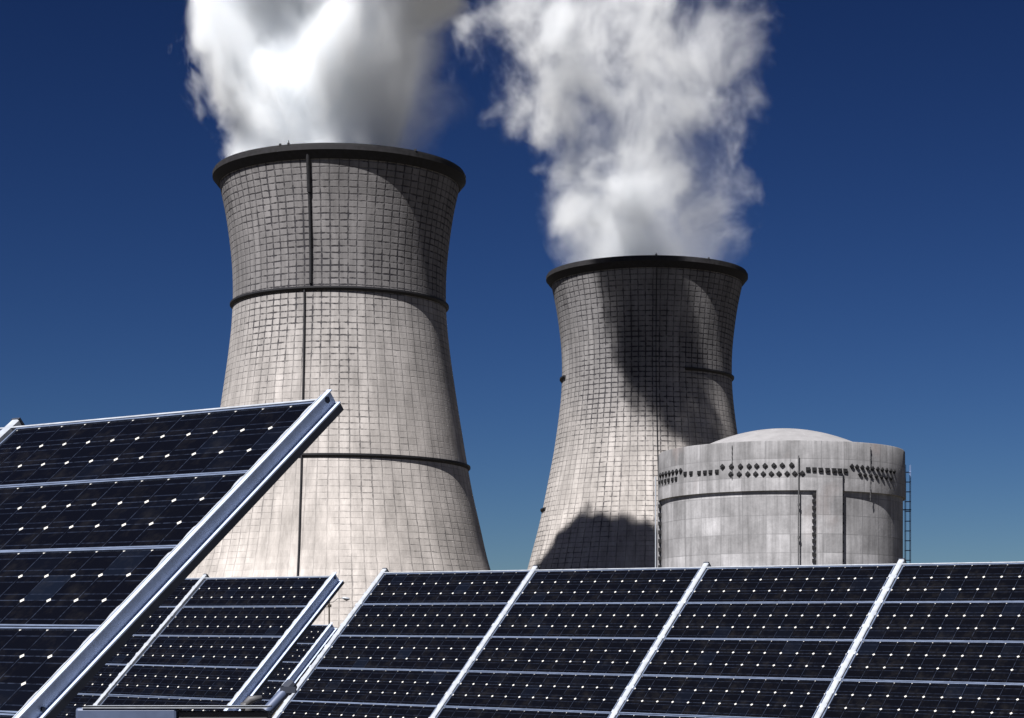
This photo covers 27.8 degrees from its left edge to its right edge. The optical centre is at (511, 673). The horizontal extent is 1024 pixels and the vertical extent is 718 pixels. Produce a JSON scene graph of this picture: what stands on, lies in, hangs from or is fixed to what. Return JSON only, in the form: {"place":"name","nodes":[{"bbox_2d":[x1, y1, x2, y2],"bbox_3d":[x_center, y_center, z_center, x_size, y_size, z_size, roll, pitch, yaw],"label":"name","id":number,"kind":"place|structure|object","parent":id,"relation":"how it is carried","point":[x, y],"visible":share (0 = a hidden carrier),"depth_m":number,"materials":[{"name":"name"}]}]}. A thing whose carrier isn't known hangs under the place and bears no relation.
{"place":"outdoors","nodes":[
{"label":"outdoors","id":0,"kind":"place"},
{"bbox_2d":[187,140,489,676],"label":"cooling tower","id":1,"kind":"structure","parent":0,"point":[339,255],"depth_m":518.35,"materials":[{"name":"concrete"}]},
{"bbox_2d":[0,0,1023,569],"label":"sky","id":2,"kind":"structure","parent":0,"point":[861,162],"materials":[{"name":"blue"}]},
{"bbox_2d":[527,253,747,569],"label":"cooling tower","id":3,"kind":"structure","parent":0,"point":[646,378],"depth_m":657.30,"materials":[{"name":"concrete"}]},
{"bbox_2d":[655,428,910,567],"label":"reactor building","id":4,"kind":"structure","parent":0,"point":[777,497],"depth_m":320.86,"materials":[{"name":"concrete"}]},
{"label":"ground","id":5,"kind":"structure","parent":0,"visible":0},
{"bbox_2d":[0,389,343,717],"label":"solar array","id":6,"kind":"object","parent":5,"relation":"on","point":[114,531],"visible":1,"depth_m":5.09,"materials":[{"name":"black glass"}]},
{"bbox_2d":[76,705,271,717],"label":"steel beam","id":7,"kind":"structure","parent":5,"relation":"on","point":[132,711],"depth_m":8.92,"materials":[{"name":"metal"}]},
{"bbox_2d":[56,572,343,717],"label":"solar array","id":8,"kind":"object","parent":5,"relation":"on","point":[205,639],"visible":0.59,"depth_m":13.79,"materials":[{"name":"black glass"}]},
{"bbox_2d":[240,679,296,712],"bbox_3d":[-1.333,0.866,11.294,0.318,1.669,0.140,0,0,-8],"label":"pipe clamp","id":9,"kind":"object","parent":5,"relation":"on","point":[288,687],"visible":0.8,"depth_m":11.28,"materials":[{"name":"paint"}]},
{"bbox_2d":[252,623,337,714],"bbox_3d":[-3.441,0.581,22.885,2.589,2.337,1.686,0,0,40],"label":"solar array","id":10,"kind":"object","parent":5,"relation":"on","point":[303,654],"visible":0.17,"depth_m":22.42,"materials":[{"name":"blue glass"}]},
{"bbox_2d":[328,597,349,624],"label":"street lamp","id":11,"kind":"object","parent":5,"relation":"on","point":[344,598],"visible":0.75,"depth_m":329.89,"materials":[{"name":"metal"}]},
{"bbox_2d":[272,558,1023,717],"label":"solar array","id":12,"kind":"object","parent":5,"relation":"on","point":[902,638],"visible":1,"depth_m":11.57,"materials":[{"name":"black glass"}]}
]}

